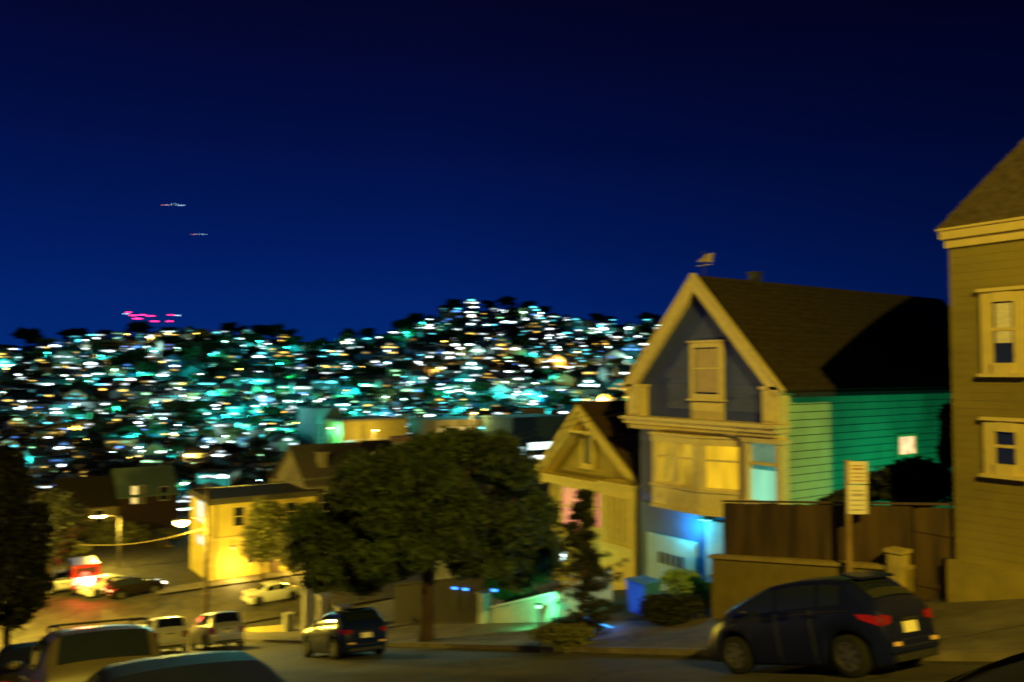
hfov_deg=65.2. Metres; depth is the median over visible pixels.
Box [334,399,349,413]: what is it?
hillside house
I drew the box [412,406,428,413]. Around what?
hillside house
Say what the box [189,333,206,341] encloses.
hillside tree
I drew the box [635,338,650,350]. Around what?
hillside house
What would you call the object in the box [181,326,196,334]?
hillside house
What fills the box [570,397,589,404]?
hillside house
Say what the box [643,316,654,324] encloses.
hillside house
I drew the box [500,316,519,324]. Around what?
hillside house
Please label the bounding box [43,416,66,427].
hillside house
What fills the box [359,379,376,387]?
hillside house
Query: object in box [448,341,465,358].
hillside house
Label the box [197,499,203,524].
window
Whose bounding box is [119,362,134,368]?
hillside house
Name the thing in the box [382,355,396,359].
hillside house
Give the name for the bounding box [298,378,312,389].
hillside house
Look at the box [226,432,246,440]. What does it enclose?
hillside tree
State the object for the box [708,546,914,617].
retaining wall
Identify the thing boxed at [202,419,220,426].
hillside house
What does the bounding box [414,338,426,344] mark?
hillside house
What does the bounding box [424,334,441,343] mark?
hillside tree
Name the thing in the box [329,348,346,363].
hillside house
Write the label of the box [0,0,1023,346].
sky
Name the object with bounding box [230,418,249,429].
hillside house
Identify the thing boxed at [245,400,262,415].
hillside house
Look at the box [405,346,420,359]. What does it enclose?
hillside house
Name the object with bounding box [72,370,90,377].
hillside house
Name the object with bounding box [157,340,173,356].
hillside house
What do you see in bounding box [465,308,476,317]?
hillside house
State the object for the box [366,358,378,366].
hillside house
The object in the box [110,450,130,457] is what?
hillside tree
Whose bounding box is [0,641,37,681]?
sedan car
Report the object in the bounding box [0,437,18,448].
hillside house
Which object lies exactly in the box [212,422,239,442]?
hillside house
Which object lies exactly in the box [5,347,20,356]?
hillside house
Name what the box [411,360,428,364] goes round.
hillside house
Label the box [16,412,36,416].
hillside house
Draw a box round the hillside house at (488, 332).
[475,328,494,340]
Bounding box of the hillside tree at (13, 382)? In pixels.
[0,379,21,386]
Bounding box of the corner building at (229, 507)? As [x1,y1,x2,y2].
[188,481,318,580]
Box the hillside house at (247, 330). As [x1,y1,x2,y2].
[238,328,252,343]
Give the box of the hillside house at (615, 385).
[606,378,625,392]
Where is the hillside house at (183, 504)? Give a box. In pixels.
[176,490,190,514]
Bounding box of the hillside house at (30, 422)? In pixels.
[26,420,43,426]
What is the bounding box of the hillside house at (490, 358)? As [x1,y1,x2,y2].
[471,355,493,363]
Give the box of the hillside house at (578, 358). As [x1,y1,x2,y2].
[570,355,585,360]
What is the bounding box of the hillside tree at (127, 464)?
[117,461,138,467]
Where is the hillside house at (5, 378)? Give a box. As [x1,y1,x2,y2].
[0,376,11,383]
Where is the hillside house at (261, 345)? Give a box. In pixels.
[254,344,267,348]
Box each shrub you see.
[484,572,544,602]
[525,620,600,653]
[636,591,710,626]
[659,567,711,603]
[816,484,879,506]
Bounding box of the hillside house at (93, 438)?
[87,437,106,441]
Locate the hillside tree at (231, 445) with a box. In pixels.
[219,443,241,452]
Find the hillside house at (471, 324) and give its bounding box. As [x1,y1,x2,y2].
[462,321,478,328]
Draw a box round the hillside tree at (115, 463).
[102,461,121,466]
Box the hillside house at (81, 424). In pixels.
[71,419,98,429]
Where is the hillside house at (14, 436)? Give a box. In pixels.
[8,433,23,439]
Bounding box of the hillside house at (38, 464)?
[30,457,50,472]
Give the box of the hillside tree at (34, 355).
[19,351,44,359]
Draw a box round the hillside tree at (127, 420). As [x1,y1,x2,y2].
[110,415,137,424]
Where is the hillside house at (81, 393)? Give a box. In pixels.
[62,388,94,400]
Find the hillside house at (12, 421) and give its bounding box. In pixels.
[3,415,26,429]
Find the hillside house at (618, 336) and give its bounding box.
[609,332,626,341]
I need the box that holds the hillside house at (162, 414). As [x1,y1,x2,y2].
[152,411,176,418]
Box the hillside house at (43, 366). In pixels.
[32,363,52,374]
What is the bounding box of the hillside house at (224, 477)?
[197,469,239,487]
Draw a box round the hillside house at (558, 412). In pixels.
[546,410,567,419]
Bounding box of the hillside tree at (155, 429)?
[147,424,169,434]
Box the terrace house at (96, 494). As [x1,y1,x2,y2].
[52,475,120,522]
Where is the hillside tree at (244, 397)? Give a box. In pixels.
[241,394,257,400]
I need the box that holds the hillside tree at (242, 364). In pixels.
[229,358,252,375]
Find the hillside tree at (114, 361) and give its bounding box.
[106,356,129,366]
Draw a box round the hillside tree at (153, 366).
[135,361,160,371]
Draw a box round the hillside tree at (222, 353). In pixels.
[217,349,235,359]
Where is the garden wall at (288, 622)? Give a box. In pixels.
[247,611,293,631]
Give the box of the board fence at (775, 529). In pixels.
[721,500,954,564]
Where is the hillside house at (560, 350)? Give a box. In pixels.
[555,348,567,354]
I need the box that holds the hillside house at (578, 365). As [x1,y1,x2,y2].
[574,364,585,366]
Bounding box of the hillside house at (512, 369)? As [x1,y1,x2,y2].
[504,365,520,374]
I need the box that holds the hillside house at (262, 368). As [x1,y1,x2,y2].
[251,365,269,372]
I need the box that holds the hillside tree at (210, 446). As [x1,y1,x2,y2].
[204,441,225,450]
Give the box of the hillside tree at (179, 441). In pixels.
[169,438,197,446]
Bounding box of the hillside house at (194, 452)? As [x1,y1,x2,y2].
[181,446,204,457]
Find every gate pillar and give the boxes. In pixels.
[301,583,314,630]
[315,592,332,620]
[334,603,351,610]
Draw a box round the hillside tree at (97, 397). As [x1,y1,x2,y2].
[84,394,102,404]
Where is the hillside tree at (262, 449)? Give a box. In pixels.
[251,446,271,455]
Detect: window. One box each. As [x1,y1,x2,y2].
[94,509,104,521]
[131,485,137,504]
[139,485,144,503]
[159,486,168,500]
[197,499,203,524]
[197,532,203,546]
[232,506,245,526]
[246,555,254,563]
[285,501,296,517]
[317,423,319,443]
[320,493,328,510]
[322,423,323,443]
[529,441,551,450]
[559,485,582,533]
[578,429,595,469]
[593,491,599,533]
[649,430,742,516]
[687,340,725,419]
[740,437,791,504]
[896,433,916,457]
[976,285,1023,376]
[979,416,1023,480]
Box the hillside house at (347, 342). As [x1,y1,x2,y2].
[341,336,354,348]
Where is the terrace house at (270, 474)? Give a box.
[266,464,278,481]
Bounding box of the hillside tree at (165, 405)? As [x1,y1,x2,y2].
[158,399,178,410]
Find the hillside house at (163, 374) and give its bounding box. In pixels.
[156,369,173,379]
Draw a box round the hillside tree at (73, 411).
[65,409,86,417]
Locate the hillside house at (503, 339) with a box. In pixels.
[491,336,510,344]
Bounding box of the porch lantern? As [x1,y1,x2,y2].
[559,549,565,585]
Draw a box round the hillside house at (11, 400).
[0,395,20,410]
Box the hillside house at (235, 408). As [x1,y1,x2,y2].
[227,401,244,416]
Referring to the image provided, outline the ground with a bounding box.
[108,530,994,664]
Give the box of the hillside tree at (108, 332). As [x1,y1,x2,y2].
[96,328,112,335]
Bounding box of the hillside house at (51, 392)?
[34,388,59,397]
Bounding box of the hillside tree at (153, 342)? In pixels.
[150,335,177,345]
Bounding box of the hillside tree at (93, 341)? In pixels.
[84,338,101,343]
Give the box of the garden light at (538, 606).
[535,603,541,624]
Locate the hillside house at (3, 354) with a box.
[0,350,10,357]
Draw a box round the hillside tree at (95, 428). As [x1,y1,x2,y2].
[85,425,105,433]
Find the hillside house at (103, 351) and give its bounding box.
[100,348,118,357]
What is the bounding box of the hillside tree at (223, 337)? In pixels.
[207,333,231,342]
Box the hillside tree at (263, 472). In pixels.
[258,469,271,475]
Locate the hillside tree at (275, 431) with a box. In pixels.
[266,430,287,433]
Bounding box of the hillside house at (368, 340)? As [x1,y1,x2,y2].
[355,337,373,343]
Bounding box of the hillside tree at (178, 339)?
[158,334,183,343]
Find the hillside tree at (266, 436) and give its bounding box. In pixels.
[261,431,277,440]
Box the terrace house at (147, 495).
[111,465,178,529]
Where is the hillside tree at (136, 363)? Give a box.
[132,360,151,369]
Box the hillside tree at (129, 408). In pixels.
[117,404,143,413]
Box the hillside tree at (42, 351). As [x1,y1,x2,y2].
[33,348,52,356]
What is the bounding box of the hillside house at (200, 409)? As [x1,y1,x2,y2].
[195,407,209,415]
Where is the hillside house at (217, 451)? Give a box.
[207,446,229,456]
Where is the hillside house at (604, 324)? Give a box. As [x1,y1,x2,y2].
[597,320,611,331]
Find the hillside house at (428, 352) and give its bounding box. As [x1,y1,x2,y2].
[422,347,438,359]
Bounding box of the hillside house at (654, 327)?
[651,324,658,332]
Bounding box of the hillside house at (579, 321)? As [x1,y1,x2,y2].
[571,317,585,329]
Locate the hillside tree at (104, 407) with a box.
[84,406,110,416]
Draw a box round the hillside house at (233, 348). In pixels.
[227,344,243,353]
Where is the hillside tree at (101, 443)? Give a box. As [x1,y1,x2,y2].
[97,439,104,446]
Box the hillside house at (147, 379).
[140,375,155,384]
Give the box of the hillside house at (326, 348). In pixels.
[318,345,335,351]
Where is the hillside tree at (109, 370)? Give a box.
[99,364,122,374]
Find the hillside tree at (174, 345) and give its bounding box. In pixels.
[155,340,176,349]
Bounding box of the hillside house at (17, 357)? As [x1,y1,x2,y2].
[10,355,22,360]
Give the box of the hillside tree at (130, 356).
[115,350,138,362]
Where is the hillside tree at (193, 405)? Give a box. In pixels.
[183,398,213,409]
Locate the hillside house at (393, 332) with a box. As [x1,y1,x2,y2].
[388,330,399,335]
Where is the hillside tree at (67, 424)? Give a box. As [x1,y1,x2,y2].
[60,421,77,428]
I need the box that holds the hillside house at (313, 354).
[306,350,320,358]
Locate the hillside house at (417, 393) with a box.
[401,386,425,399]
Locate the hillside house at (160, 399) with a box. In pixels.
[151,397,173,403]
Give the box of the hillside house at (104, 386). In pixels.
[94,377,117,399]
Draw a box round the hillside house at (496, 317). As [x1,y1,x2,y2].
[490,316,501,318]
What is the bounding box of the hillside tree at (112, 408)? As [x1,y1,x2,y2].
[107,402,118,411]
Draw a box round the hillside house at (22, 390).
[7,389,29,393]
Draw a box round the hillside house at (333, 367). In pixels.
[318,364,345,370]
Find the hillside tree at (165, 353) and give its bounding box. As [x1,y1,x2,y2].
[158,349,176,357]
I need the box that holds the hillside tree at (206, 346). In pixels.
[195,340,217,356]
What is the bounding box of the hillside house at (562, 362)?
[548,354,566,367]
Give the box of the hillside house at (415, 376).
[405,370,427,384]
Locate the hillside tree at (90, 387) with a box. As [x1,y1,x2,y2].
[77,385,94,391]
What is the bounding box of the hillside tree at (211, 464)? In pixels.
[194,459,218,470]
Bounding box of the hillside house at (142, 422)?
[132,419,149,427]
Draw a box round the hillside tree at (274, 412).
[261,407,282,417]
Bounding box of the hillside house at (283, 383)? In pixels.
[276,379,298,388]
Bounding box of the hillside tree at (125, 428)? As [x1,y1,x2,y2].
[113,423,142,435]
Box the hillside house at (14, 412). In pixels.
[1,410,17,414]
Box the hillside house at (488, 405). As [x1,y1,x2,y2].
[481,401,501,410]
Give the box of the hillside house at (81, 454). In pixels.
[69,450,94,459]
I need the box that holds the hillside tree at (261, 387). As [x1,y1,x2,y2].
[245,383,266,391]
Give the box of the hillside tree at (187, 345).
[176,341,196,359]
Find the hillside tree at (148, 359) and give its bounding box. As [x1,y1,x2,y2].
[133,356,152,361]
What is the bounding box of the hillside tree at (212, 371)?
[203,365,224,377]
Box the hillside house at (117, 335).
[112,331,130,340]
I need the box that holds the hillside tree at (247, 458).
[241,454,256,459]
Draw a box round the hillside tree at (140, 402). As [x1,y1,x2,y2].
[131,397,150,406]
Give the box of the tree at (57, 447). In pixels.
[46,439,73,455]
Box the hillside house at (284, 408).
[279,405,295,412]
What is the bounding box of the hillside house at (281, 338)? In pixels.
[278,333,288,342]
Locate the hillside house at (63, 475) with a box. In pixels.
[49,472,77,486]
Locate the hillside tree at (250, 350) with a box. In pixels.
[245,346,268,358]
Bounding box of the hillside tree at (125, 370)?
[121,367,132,373]
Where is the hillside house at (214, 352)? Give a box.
[209,347,221,354]
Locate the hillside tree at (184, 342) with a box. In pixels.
[179,340,194,344]
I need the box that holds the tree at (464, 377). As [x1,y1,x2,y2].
[449,372,473,387]
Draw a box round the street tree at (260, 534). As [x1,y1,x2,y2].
[238,496,288,582]
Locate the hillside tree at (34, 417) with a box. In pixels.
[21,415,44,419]
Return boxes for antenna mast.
[125,312,178,326]
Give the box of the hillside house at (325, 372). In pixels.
[320,371,332,374]
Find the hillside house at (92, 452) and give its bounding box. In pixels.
[77,449,100,454]
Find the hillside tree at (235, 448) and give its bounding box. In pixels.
[227,446,248,451]
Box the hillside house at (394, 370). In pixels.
[387,364,404,379]
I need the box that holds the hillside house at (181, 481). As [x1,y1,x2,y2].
[176,477,191,487]
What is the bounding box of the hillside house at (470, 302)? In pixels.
[464,297,477,313]
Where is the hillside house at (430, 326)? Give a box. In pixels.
[420,322,435,333]
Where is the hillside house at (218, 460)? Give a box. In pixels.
[202,455,228,465]
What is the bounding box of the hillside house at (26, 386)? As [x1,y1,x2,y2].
[16,384,37,392]
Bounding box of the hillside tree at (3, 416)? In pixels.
[0,412,12,424]
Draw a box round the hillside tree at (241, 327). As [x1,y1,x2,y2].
[235,324,252,331]
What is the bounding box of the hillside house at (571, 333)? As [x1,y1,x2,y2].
[563,330,581,337]
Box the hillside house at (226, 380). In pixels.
[215,378,237,386]
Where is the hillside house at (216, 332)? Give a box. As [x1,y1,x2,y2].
[209,329,221,334]
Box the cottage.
[535,401,640,589]
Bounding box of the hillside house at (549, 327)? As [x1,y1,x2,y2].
[546,325,557,330]
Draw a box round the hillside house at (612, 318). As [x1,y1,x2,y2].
[604,316,615,326]
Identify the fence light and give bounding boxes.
[453,586,455,609]
[463,587,466,610]
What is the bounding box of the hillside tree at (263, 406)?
[258,405,278,409]
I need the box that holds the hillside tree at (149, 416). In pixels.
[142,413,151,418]
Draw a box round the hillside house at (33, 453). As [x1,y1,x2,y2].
[24,448,48,460]
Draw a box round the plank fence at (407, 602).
[394,576,483,622]
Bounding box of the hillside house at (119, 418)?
[108,416,124,426]
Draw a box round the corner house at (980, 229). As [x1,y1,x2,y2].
[936,139,1023,601]
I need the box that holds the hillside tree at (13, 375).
[1,372,17,379]
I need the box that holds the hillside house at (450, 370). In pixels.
[444,365,461,375]
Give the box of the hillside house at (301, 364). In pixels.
[290,362,309,371]
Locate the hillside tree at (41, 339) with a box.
[35,337,54,344]
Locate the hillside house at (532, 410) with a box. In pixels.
[518,407,546,413]
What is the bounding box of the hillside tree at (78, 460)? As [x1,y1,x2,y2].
[63,457,89,467]
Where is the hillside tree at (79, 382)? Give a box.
[69,378,92,387]
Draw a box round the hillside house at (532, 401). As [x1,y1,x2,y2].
[525,398,540,404]
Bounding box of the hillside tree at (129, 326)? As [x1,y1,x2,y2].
[123,321,148,331]
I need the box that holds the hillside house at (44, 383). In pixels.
[33,381,55,385]
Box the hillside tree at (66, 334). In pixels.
[56,327,83,340]
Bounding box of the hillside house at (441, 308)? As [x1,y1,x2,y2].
[438,305,448,316]
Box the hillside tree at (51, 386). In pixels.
[46,383,70,387]
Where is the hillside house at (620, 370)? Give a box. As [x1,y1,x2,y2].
[611,365,631,377]
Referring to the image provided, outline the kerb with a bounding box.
[244,639,1023,660]
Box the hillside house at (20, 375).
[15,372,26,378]
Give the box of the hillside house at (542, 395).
[534,390,549,403]
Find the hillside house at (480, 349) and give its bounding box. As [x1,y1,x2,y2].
[470,345,487,354]
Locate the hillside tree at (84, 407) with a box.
[71,405,87,410]
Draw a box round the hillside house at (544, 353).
[536,352,550,356]
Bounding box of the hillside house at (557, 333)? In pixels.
[551,329,563,337]
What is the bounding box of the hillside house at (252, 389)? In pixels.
[236,384,260,395]
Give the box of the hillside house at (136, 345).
[132,341,147,348]
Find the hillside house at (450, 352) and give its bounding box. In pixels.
[442,346,457,363]
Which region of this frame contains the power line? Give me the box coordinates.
[195,408,626,488]
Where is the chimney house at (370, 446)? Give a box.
[360,440,408,500]
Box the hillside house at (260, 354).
[250,349,270,359]
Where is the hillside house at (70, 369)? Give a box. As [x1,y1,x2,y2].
[67,366,80,375]
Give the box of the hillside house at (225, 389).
[215,383,236,395]
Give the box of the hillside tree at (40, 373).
[27,369,47,377]
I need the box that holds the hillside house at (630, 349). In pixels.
[622,342,640,358]
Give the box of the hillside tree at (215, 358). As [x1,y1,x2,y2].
[211,355,223,361]
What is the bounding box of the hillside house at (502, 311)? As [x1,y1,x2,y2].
[495,309,504,313]
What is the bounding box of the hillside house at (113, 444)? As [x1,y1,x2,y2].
[105,437,137,451]
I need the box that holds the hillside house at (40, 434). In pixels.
[34,429,63,440]
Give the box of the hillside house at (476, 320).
[472,318,482,323]
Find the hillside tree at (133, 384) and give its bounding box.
[128,380,140,387]
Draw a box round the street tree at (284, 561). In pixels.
[275,523,303,584]
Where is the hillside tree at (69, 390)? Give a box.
[66,386,86,392]
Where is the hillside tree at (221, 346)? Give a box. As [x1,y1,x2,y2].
[211,342,228,351]
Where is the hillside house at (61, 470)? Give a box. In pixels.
[55,467,70,474]
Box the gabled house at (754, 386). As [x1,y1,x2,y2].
[620,251,952,590]
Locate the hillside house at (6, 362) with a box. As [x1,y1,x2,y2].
[0,357,19,370]
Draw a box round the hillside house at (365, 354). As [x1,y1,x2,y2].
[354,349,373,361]
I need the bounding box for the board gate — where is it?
[914,507,955,598]
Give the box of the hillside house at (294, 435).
[290,433,297,439]
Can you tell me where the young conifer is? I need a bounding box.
[549,488,629,638]
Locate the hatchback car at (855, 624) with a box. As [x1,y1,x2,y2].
[709,564,939,677]
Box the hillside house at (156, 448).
[142,441,167,455]
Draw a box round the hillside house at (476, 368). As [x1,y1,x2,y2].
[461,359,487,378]
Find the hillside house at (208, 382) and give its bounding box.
[193,377,215,387]
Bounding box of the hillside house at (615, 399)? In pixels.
[609,397,622,400]
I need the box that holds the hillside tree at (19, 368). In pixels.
[5,363,31,373]
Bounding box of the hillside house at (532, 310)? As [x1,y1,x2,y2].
[524,304,539,318]
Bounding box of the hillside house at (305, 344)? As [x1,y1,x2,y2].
[300,342,308,348]
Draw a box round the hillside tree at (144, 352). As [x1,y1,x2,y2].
[127,347,149,359]
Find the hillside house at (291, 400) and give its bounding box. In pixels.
[283,394,306,408]
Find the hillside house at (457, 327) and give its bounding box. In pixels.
[447,326,463,339]
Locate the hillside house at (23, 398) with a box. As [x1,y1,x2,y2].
[13,393,39,410]
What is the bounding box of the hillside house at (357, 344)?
[351,341,366,348]
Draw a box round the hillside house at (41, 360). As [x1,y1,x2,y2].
[30,357,49,363]
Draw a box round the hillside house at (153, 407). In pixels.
[148,401,161,412]
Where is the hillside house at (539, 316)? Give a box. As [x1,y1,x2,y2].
[533,313,544,322]
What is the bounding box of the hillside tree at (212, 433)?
[195,428,217,438]
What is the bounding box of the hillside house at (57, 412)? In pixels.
[51,409,68,416]
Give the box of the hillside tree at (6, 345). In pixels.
[4,344,20,350]
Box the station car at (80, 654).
[7,617,162,681]
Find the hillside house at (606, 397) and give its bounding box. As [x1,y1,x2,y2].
[597,393,611,400]
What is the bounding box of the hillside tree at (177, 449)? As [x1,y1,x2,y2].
[166,441,192,453]
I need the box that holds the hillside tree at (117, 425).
[113,421,124,433]
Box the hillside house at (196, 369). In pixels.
[181,365,207,382]
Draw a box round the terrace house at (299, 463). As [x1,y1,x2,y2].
[273,442,371,556]
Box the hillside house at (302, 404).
[295,402,309,410]
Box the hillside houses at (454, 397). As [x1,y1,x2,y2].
[0,305,658,513]
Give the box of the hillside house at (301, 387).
[290,380,311,398]
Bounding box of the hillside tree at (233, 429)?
[221,426,246,438]
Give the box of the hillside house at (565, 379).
[554,373,574,387]
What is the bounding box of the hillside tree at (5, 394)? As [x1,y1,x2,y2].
[0,390,17,398]
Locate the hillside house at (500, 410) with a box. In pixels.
[488,406,509,414]
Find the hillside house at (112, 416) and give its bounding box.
[106,413,125,419]
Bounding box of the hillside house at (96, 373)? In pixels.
[92,369,105,380]
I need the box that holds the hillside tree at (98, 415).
[91,413,108,420]
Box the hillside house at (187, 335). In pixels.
[183,333,192,338]
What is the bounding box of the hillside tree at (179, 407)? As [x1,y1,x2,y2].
[170,399,189,413]
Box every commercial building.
[297,406,342,443]
[323,415,407,443]
[409,415,483,438]
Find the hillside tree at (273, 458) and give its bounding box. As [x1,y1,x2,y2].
[266,456,281,460]
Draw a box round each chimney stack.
[315,451,327,467]
[389,435,410,445]
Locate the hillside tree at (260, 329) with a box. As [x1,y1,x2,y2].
[250,324,268,335]
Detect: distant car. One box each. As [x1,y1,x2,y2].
[51,569,70,591]
[77,573,124,597]
[102,576,164,598]
[242,580,301,605]
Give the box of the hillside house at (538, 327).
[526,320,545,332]
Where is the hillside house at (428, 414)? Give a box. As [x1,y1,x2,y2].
[424,412,447,416]
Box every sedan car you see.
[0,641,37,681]
[86,651,286,681]
[945,652,1023,681]
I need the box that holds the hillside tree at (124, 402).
[112,400,136,411]
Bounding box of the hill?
[20,310,650,533]
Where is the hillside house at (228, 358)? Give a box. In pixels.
[223,354,240,367]
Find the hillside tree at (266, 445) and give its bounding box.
[255,440,269,446]
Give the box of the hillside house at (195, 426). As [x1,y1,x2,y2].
[186,424,197,430]
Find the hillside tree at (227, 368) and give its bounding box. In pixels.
[218,365,236,370]
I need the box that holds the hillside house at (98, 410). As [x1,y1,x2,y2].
[87,407,107,419]
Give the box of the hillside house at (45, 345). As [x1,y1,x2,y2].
[38,342,50,348]
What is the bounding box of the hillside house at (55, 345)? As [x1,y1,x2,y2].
[48,339,68,353]
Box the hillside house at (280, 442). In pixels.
[269,434,297,451]
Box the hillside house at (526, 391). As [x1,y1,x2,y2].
[518,388,534,395]
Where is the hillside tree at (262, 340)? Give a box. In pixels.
[251,335,265,343]
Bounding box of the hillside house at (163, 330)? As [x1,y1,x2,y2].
[159,327,173,336]
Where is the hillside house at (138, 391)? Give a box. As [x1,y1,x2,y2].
[131,385,157,399]
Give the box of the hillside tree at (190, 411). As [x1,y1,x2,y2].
[181,408,205,416]
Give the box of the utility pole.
[174,482,222,613]
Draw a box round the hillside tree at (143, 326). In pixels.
[133,321,153,336]
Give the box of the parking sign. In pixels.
[844,460,867,572]
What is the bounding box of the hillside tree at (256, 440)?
[243,436,268,448]
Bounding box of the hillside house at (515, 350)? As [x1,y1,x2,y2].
[505,345,525,354]
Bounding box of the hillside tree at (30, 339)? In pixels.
[22,333,44,347]
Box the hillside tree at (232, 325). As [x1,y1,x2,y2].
[220,322,238,329]
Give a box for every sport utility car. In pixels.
[144,616,188,651]
[190,611,243,649]
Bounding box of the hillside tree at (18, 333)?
[10,326,42,346]
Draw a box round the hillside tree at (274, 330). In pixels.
[265,322,284,341]
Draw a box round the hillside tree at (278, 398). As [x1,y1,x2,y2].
[271,393,284,401]
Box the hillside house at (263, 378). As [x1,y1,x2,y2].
[254,373,272,383]
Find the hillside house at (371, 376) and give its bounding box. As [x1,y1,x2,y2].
[363,375,378,378]
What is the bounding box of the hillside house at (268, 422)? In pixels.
[262,421,275,424]
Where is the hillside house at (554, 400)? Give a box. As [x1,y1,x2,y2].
[544,399,556,406]
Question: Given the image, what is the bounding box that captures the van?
[67,556,99,594]
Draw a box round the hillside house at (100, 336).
[87,333,106,341]
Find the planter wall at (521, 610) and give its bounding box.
[477,569,611,623]
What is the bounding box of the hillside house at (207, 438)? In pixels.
[196,435,214,444]
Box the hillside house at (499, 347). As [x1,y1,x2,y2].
[486,340,510,359]
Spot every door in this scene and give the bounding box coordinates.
[268,555,279,572]
[647,531,697,590]
[706,520,722,582]
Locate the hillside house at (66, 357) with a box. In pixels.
[54,350,75,368]
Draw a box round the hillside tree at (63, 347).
[59,344,81,350]
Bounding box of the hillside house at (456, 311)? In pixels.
[447,306,463,319]
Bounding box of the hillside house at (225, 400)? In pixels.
[222,397,241,404]
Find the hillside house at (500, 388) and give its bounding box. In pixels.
[490,383,512,395]
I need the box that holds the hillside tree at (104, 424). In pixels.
[94,422,107,427]
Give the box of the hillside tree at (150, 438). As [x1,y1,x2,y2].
[143,436,163,442]
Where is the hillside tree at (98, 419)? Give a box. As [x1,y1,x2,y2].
[90,416,108,422]
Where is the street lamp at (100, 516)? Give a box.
[92,514,119,567]
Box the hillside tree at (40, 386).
[32,384,49,391]
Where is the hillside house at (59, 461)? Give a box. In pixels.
[47,455,73,466]
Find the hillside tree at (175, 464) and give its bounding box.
[168,462,181,468]
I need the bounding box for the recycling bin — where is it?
[624,575,662,615]
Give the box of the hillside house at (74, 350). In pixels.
[67,347,81,354]
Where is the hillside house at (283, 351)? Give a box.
[273,348,294,360]
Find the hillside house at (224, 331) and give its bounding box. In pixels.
[217,329,227,335]
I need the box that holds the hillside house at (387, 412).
[376,408,397,416]
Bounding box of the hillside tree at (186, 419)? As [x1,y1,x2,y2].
[178,414,202,424]
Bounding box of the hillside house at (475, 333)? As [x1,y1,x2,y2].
[460,331,477,343]
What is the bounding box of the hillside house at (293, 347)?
[285,344,299,351]
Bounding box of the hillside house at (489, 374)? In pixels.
[483,370,494,377]
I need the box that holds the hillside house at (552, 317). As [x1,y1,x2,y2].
[546,313,558,323]
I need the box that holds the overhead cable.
[80,528,204,544]
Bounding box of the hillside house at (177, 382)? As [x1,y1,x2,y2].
[170,377,187,390]
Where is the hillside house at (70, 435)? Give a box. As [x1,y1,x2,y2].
[64,429,87,442]
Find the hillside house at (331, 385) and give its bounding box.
[312,379,338,393]
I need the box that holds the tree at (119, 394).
[110,385,131,401]
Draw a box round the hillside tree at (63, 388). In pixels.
[55,384,74,394]
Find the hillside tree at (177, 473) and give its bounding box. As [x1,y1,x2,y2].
[175,470,187,478]
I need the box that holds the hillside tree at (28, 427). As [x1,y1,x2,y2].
[17,425,32,431]
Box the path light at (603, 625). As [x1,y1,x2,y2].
[585,618,611,627]
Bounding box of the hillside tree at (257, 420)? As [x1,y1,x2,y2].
[243,414,263,424]
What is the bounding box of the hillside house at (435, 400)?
[426,395,446,408]
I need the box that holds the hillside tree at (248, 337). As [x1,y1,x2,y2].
[238,331,263,342]
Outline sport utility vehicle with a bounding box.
[302,604,386,659]
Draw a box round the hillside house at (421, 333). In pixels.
[418,331,434,337]
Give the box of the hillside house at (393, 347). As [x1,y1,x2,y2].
[382,341,401,354]
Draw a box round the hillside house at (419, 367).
[408,365,428,374]
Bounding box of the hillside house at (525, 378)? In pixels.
[513,376,529,381]
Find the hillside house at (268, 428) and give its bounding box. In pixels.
[265,426,278,430]
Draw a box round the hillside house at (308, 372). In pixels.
[304,369,319,375]
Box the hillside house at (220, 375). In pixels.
[216,371,231,379]
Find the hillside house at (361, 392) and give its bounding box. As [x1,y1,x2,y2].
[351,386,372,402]
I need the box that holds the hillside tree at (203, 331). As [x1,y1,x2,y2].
[187,328,209,338]
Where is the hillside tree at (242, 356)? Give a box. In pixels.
[235,352,247,358]
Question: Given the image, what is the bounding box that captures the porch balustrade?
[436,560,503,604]
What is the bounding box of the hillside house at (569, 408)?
[566,405,575,412]
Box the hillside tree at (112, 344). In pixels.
[100,340,122,347]
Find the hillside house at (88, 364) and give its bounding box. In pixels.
[83,361,108,369]
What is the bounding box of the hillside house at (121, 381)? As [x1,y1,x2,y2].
[115,377,140,386]
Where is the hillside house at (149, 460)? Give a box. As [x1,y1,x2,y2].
[140,455,170,465]
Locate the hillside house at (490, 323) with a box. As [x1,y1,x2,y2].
[486,319,501,327]
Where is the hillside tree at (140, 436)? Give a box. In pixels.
[134,432,152,440]
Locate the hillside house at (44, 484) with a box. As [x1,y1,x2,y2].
[30,480,50,490]
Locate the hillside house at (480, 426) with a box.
[478,422,483,431]
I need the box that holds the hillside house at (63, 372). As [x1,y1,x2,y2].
[53,369,67,376]
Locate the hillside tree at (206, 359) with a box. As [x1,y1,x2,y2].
[201,356,213,363]
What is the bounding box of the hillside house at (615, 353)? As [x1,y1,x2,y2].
[605,349,627,366]
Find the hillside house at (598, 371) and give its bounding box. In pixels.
[582,365,606,381]
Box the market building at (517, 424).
[482,414,567,461]
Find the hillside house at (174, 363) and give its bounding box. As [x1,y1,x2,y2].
[164,354,183,372]
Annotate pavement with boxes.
[156,544,482,594]
[244,599,1023,649]
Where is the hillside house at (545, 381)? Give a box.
[530,378,549,384]
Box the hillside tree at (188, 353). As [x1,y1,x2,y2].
[181,346,200,363]
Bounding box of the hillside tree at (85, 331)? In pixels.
[76,327,88,334]
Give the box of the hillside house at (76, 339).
[69,335,86,344]
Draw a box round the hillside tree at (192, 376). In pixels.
[187,373,209,382]
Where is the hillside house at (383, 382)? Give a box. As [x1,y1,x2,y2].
[374,378,394,388]
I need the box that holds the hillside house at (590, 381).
[578,376,606,390]
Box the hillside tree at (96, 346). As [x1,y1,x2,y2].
[88,343,110,353]
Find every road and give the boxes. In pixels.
[0,550,521,647]
[35,537,158,613]
[161,631,983,681]

